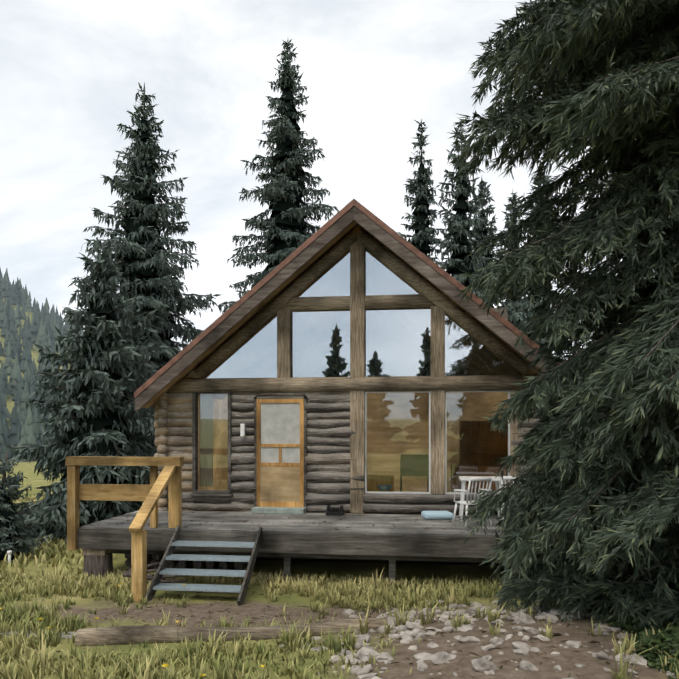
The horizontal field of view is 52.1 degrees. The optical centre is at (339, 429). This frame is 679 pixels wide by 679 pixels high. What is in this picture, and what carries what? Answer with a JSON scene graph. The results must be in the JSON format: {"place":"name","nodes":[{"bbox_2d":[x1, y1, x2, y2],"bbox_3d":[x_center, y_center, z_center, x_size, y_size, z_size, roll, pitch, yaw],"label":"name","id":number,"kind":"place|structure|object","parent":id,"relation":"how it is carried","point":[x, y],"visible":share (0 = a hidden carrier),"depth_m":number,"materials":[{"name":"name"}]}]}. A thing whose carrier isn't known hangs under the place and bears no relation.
{"place":"outdoors","nodes":[
{"label":"outdoors","id":0,"kind":"place"},
{"bbox_2d":[83,553,112,577],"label":"deck pier","id":1,"kind":"structure","parent":0,"point":[98,565],"depth_m":11.02,"materials":[{"name":"wood"}]},
{"bbox_2d":[82,549,110,554],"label":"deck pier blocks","id":2,"kind":"structure","parent":1,"relation":"on","point":[96,551],"depth_m":11.04,"materials":[{"name":"brown wood"}]},
{"bbox_2d":[0,0,651,359],"label":"sky","id":3,"kind":"structure","parent":0,"point":[71,71],"materials":[{"name":"white"}]},
{"bbox_2d":[0,289,669,678],"bbox_3d":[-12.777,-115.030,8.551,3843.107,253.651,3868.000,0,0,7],"label":"ground","id":4,"kind":"structure","parent":0,"point":[252,607],"depth_m":8.23,"materials":[{"name":"green plant"}]},
{"bbox_2d":[7,550,11,563],"bbox_3d":[-5.798,2.259,12.189,0.076,0.270,0.080,0,0,7],"label":"marker pipe","id":5,"kind":"object","parent":4,"relation":"on","point":[9,552],"visible":0.85,"depth_m":12.17,"materials":[{"name":"white plastic"}]},
{"bbox_2d":[0,448,49,557],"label":"small spruce tree","id":6,"kind":"object","parent":4,"relation":"on","point":[13,484],"depth_m":12.85,"materials":[{"name":"green plant"}]},
{"bbox_2d":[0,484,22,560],"bbox_3d":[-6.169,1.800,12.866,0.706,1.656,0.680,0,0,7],"label":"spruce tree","id":7,"kind":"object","parent":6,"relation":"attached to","point":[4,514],"visible":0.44,"depth_m":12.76,"materials":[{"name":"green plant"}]},
{"bbox_2d":[0,629,75,638],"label":"rocks","id":8,"kind":"object","parent":4,"relation":"on","point":[62,636],"depth_m":7.53,"materials":[{"name":"grey stone"}]},
{"bbox_2d":[0,268,82,461],"bbox_3d":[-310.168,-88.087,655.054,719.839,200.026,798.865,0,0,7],"label":"forest conifers","id":9,"kind":"object","parent":4,"relation":"on","point":[40,330],"visible":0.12,"depth_m":365.52,"materials":[{"name":"green plant"}]},
{"bbox_2d":[4,237,159,543],"bbox_3d":[-5.532,-0.717,15.802,4.133,7.478,4.077,0,0,7],"label":"bushy spruce","id":10,"kind":"object","parent":4,"relation":"on","point":[50,458],"depth_m":15.30,"materials":[{"name":"green plant"}]},
{"bbox_2d":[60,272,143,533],"bbox_3d":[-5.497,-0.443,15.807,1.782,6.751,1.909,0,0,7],"label":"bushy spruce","id":11,"kind":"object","parent":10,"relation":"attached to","point":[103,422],"visible":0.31,"depth_m":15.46,"materials":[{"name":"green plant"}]},
{"bbox_2d":[67,466,181,601],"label":"railing posts","id":12,"kind":"object","parent":4,"relation":"on","point":[138,561],"visible":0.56,"depth_m":10.88,"materials":[{"name":"brown wood"}]},
{"bbox_2d":[66,456,183,500],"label":"railing rails","id":13,"kind":"object","parent":12,"relation":"attached to","point":[118,492],"visible":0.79,"depth_m":10.94,"materials":[{"name":"brown wood"}]},
{"bbox_2d":[129,466,176,531],"bbox_3d":[-2.702,0.943,10.172,0.170,0.908,1.449,0,0,7],"label":"stair handrail","id":14,"kind":"object","parent":12,"relation":"attached to","point":[142,516],"visible":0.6,"depth_m":10.01,"materials":[{"name":"brown wood"}]},
{"bbox_2d":[0,583,264,676],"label":"yellow wildflowers","id":15,"kind":"object","parent":4,"relation":"on","point":[163,665],"visible":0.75,"depth_m":6.98,"materials":[{"name":"plant"}]},
{"bbox_2d":[49,82,221,509],"bbox_3d":[-6.072,-4.097,21.927,6.175,13.522,5.643,0,0,7],"label":"tall spruce","id":16,"kind":"object","parent":4,"relation":"on","point":[171,285],"depth_m":21.28,"materials":[{"name":"green plant"}]},
{"bbox_2d":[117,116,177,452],"bbox_3d":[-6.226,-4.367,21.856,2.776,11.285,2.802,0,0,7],"label":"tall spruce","id":17,"kind":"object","parent":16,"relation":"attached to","point":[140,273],"visible":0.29,"depth_m":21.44,"materials":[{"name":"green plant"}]},
{"bbox_2d":[40,592,263,678],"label":"wildflower stems","id":18,"kind":"object","parent":4,"relation":"on","point":[165,669],"visible":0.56,"depth_m":7.07,"materials":[{"name":"plant"}]},
{"bbox_2d":[123,554,247,583],"bbox_3d":[-2.595,2.192,11.030,2.077,0.434,1.352,0,0,7],"label":"deck firewood","id":19,"kind":"object","parent":4,"relation":"on","point":[153,561],"visible":0.38,"depth_m":11.23,"materials":[{"name":"brown wood"}]},
{"bbox_2d":[144,525,262,604],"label":"stair stringers","id":20,"kind":"object","parent":4,"relation":"on","point":[157,578],"visible":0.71,"depth_m":10.06,"materials":[{"name":"wood"}]},
{"bbox_2d":[153,540,254,592],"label":"stair treads","id":21,"kind":"object","parent":20,"relation":"attached to","point":[201,587],"visible":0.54,"depth_m":10.06,"materials":[{"name":"grey wood"}]},
{"bbox_2d":[75,618,387,646],"bbox_3d":[-1.112,2.123,7.228,3.237,0.362,0.274,0,0,1],"label":"fallen log","id":22,"kind":"object","parent":4,"relation":"on","point":[112,635],"visible":0.56,"depth_m":7.16,"materials":[{"name":"brown wood"}]},
{"bbox_2d":[218,39,338,313],"bbox_3d":[-1.918,-6.224,27.121,5.217,17.803,5.776,0,0,7],"label":"spruce","id":23,"kind":"object","parent":4,"relation":"on","point":[269,194],"depth_m":26.51,"materials":[{"name":"green plant"}]},
{"bbox_2d":[264,64,306,276],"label":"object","id":24,"kind":"object","parent":23,"relation":"attached to","point":[284,147],"visible":0.25,"depth_m":26.59,"materials":[{"name":"green plant"}]},
{"bbox_2d":[1,512,647,678],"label":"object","id":25,"kind":"object","parent":4,"relation":"on","point":[483,631],"visible":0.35,"depth_m":6.91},
{"bbox_2d":[77,529,579,584],"bbox_3d":[1.145,2.015,11.504,10.445,0.858,2.345,0,0,7],"label":"deck frame","id":26,"kind":"object","parent":4,"relation":"on","point":[289,546],"visible":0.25,"depth_m":10.58,"materials":[{"name":"wood"}]},
{"bbox_2d":[80,510,554,537],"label":"deck boards","id":27,"kind":"object","parent":26,"relation":"on","point":[405,525],"visible":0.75,"depth_m":11.33,"materials":[{"name":"grey wood"}]},
{"bbox_2d":[251,507,305,513],"bbox_3d":[-1.124,1.493,12.876,0.980,0.098,0.270,0,0,7],"label":"doorstep","id":28,"kind":"object","parent":27,"relation":"on","point":[281,510],"visible":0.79,"depth_m":12.75,"materials":[{"name":"grey stone"}]},
{"bbox_2d":[326,505,344,515],"bbox_3d":[-0.079,1.459,12.614,0.320,0.170,0.220,0,0,7],"label":"boot scraper","id":29,"kind":"object","parent":27,"relation":"on","point":[333,511],"visible":1,"depth_m":12.52,"materials":[{"name":"black metal"}]},
{"bbox_2d":[421,511,452,518],"bbox_3d":[1.701,1.484,12.109,0.500,0.110,0.400,0,0,-4],"label":"deck cushion","id":30,"kind":"object","parent":27,"relation":"on","point":[436,514],"visible":1,"depth_m":11.92,"materials":[{"name":"blue fabric"}]},
{"bbox_2d":[459,476,503,520],"bbox_3d":[2.442,1.186,11.993,0.722,0.719,0.723,0,0,7],"label":"patio table","id":31,"kind":"object","parent":27,"relation":"on","point":[464,479],"visible":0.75,"depth_m":11.78,"materials":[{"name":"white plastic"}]},
{"bbox_2d":[452,477,491,526],"bbox_3d":[2.145,1.147,11.168,0.485,0.799,0.535,0,0,-18],"label":"patio chair","id":32,"kind":"object","parent":26,"relation":"on","point":[472,480],"visible":0.58,"depth_m":10.96,"materials":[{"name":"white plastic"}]},
{"bbox_2d":[500,476,531,519],"bbox_3d":[2.905,1.147,11.370,0.485,0.799,0.535,0,0,27],"label":"patio chair","id":33,"kind":"object","parent":26,"relation":"on","point":[505,478],"visible":0.08,"depth_m":11.19,"materials":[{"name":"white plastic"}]},
{"bbox_2d":[397,119,445,269],"bbox_3d":[3.846,-5.804,31.938,3.879,17.152,3.726,0,0,7],"label":"spruce","id":34,"kind":"object","parent":4,"relation":"on","point":[429,233],"depth_m":31.87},
{"bbox_2d":[412,162,432,255],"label":"spruce","id":35,"kind":"object","parent":34,"relation":"attached to","point":[422,216],"visible":0.27,"depth_m":31.79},
{"bbox_2d":[433,124,497,305],"bbox_3d":[4.880,-5.005,28.050,4.056,15.153,4.085,0,0,7],"label":"spruce","id":36,"kind":"object","parent":4,"relation":"on","point":[453,227],"depth_m":27.72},
{"bbox_2d":[446,155,477,295],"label":"spruce","id":37,"kind":"object","parent":36,"relation":"attached to","point":[460,206],"visible":0.19,"depth_m":27.79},
{"bbox_2d":[279,600,676,678],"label":"scattered rocks","id":38,"kind":"object","parent":4,"relation":"on","point":[484,665],"visible":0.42,"depth_m":5.79,"materials":[{"name":"grey stone"}]},
{"bbox_2d":[468,178,512,319],"bbox_3d":[6.120,-4.194,30.011,4.218,13.653,4.351,0,0,7],"label":"spruce","id":39,"kind":"object","parent":4,"relation":"on","point":[490,230],"depth_m":29.78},
{"bbox_2d":[475,212,493,307],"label":"spruce","id":40,"kind":"object","parent":39,"relation":"attached to","point":[483,215],"visible":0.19,"depth_m":29.82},
{"bbox_2d":[494,192,528,329],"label":"spruce","id":41,"kind":"object","parent":4,"relation":"on","point":[508,220],"depth_m":33.86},
{"bbox_2d":[505,221,525,322],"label":"spruce","id":42,"kind":"object","parent":41,"relation":"attached to","point":[515,298],"visible":0.02,"depth_m":33.72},
{"bbox_2d":[507,166,579,362],"bbox_3d":[7.630,-3.830,26.110,4.000,12.653,3.873,0,0,7],"label":"spruce","id":43,"kind":"object","parent":4,"relation":"on","point":[515,316],"depth_m":25.62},
{"bbox_2d":[521,197,554,348],"bbox_3d":[7.557,-4.339,26.014,1.651,9.592,1.881,0,0,-34],"label":"spruce","id":44,"kind":"object","parent":43,"relation":"attached to","point":[533,294],"visible":0.04,"depth_m":25.80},
{"bbox_2d":[446,0,678,653],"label":"spruce","id":45,"kind":"object","parent":4,"relation":"on","point":[577,42],"depth_m":6.31,"materials":[{"name":"green plant"}]},
{"bbox_2d":[599,584,678,635],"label":"shrub","id":46,"kind":"object","parent":4,"relation":"on","point":[630,626],"visible":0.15,"depth_m":5.95,"materials":[{"name":"green plant"}]},
{"bbox_2d":[629,621,678,678],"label":"shrub","id":47,"kind":"object","parent":4,"relation":"on","point":[669,637],"visible":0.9,"depth_m":5.28,"materials":[{"name":"green plant"}]},
{"bbox_2d":[149,532,525,565],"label":"support beam","id":48,"kind":"structure","parent":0,"point":[373,561],"depth_m":12.49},
{"bbox_2d":[0,493,678,678],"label":"grass","id":49,"kind":"structure","parent":0,"point":[67,583],"depth_m":7.64,"materials":[{"name":"green plant"}]},
{"bbox_2d":[198,392,507,515],"bbox_3d":[0.895,0.294,17.151,7.300,2.600,8.410,0,0,7],"label":"pine cabin interior","id":50,"kind":"object","parent":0,"point":[387,437],"depth_m":16.16,"materials":[{"name":"brown wood"}]},
{"bbox_2d":[400,454,428,491],"bbox_3d":[1.644,1.022,14.033,0.850,1.045,0.440,0,0,7],"label":"chair","id":51,"kind":"object","parent":50,"relation":"in","point":[412,466],"depth_m":13.85,"materials":[{"name":"green fabric"}]},
{"bbox_2d":[367,421,507,492],"bbox_3d":[2.275,0.669,15.352,3.400,1.750,1.380,0,0,7],"label":"interior furniture","id":52,"kind":"object","parent":50,"relation":"in","point":[473,473],"depth_m":15.64,"materials":[{"name":"brown wood"}]},
{"bbox_2d":[377,484,392,490],"bbox_3d":[0.855,1.094,13.127,0.312,0.100,0.320,0,0,7],"label":"blue bowl","id":53,"kind":"object","parent":52,"relation":"on","point":[382,486],"depth_m":13.02,"materials":[{"name":"ceramic"}]},
{"bbox_2d":[154,366,559,515],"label":"cabin log walls","id":54,"kind":"structure","parent":0,"point":[325,486],"depth_m":12.92,"materials":[{"name":"brown wood"}]},
{"bbox_2d":[190,391,232,495],"bbox_3d":[-2.418,0.249,13.201,0.810,2.010,0.200,0,0,7],"label":"cabin window frame","id":55,"kind":"object","parent":54,"relation":"in","point":[196,491],"visible":0.79,"depth_m":13.18,"materials":[{"name":"brown wood"}]},
{"bbox_2d":[240,424,244,435],"bbox_3d":[-1.818,0.004,13.047,0.080,0.240,0.070,0,0,7],"label":"wall light","id":56,"kind":"object","parent":54,"relation":"attached to","point":[242,429],"visible":1,"depth_m":13.01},
{"bbox_2d":[254,396,306,512],"bbox_3d":[-1.100,0.459,13.059,1.000,2.170,0.160,0,0,7],"label":"door frame","id":57,"kind":"object","parent":54,"relation":"attached to","point":[255,433],"visible":0.5,"depth_m":12.98,"materials":[{"name":"brown wood"}]},
{"bbox_2d":[257,399,303,506],"bbox_3d":[-1.109,0.434,12.988,0.900,2.020,0.035,0,0,7],"label":"door","id":58,"kind":"structure","parent":54,"relation":"in","point":[280,504],"depth_m":12.97,"materials":[{"name":"brown wood"}]},
{"bbox_2d":[260,466,299,501],"bbox_3d":[-1.110,1.014,12.985,0.750,0.660,0.018,0,0,7],"label":"door panel","id":59,"kind":"structure","parent":58,"relation":"in","point":[279,483],"depth_m":12.98,"materials":[{"name":"brown wood"}]},
{"bbox_2d":[261,403,299,462],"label":"door window panes","id":60,"kind":"structure","parent":58,"relation":"in","point":[280,423],"depth_m":12.99,"materials":[{"name":"white glass"}]},
{"bbox_2d":[134,199,559,406],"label":"cabin roof","id":61,"kind":"structure","parent":54,"relation":"on","point":[257,312],"depth_m":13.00,"materials":[{"name":"brown wood"}]},
{"bbox_2d":[199,396,212,486],"bbox_3d":[-2.570,0.219,13.390,0.260,1.750,0.035,0,0,7],"label":"curtain","id":62,"kind":"object","parent":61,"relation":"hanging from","point":[209,435],"depth_m":13.38,"materials":[{"name":"beige fabric"}]},
{"bbox_2d":[141,221,542,407],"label":"cabin soffit","id":63,"kind":"structure","parent":61,"relation":"attached to","point":[200,358],"depth_m":12.84,"materials":[{"name":"brown wood"}]},
{"bbox_2d":[135,206,555,411],"bbox_3d":[0.258,-2.183,12.258,8.100,3.722,0.032,0,0,7],"label":"bargeboard","id":64,"kind":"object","parent":61,"relation":"attached to","point":[292,267],"depth_m":12.29,"materials":[{"name":"brown wood"}]},
{"bbox_2d":[166,392,539,512],"bbox_3d":[0.335,0.419,12.851,7.500,2.250,0.022,0,0,7],"label":"cabin chinking","id":65,"kind":"object","parent":54,"relation":"in","point":[310,394],"visible":0.17,"depth_m":13.10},
{"bbox_2d":[166,230,542,392],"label":"cabin frame beams","id":66,"kind":"structure","parent":54,"relation":"on","point":[429,296],"depth_m":12.77,"materials":[{"name":"brown wood"}]},
{"bbox_2d":[206,250,518,377],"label":"gable windows","id":67,"kind":"structure","parent":66,"relation":"in","point":[397,342],"depth_m":12.90,"materials":[{"name":"clear glass"}]},
{"bbox_2d":[365,391,509,494],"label":"window frames","id":68,"kind":"structure","parent":54,"relation":"in","point":[429,492],"depth_m":12.68,"materials":[{"name":"wood"}]},
{"bbox_2d":[198,392,507,492],"bbox_3d":[0.181,0.229,12.949,5.850,1.890,0.012,0,0,7],"label":"window glass","id":69,"kind":"object","parent":68,"relation":"in","point":[415,439],"visible":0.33,"depth_m":12.80,"materials":[{"name":"clear glass"}]},
{"bbox_2d":[184,226,540,399],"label":"cabin ceiling","id":70,"kind":"structure","parent":0,"point":[357,229],"depth_m":13.26,"materials":[{"name":"brown wood"}]},
{"bbox_2d":[277,240,517,513],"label":"timber posts","id":71,"kind":"object","parent":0,"point":[357,341],"visible":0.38,"depth_m":12.79,"materials":[{"name":"brown wood"}]},
{"bbox_2d":[492,307,507,319],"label":"cabin gable","id":72,"kind":"structure","parent":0,"point":[505,314],"depth_m":20.75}
]}

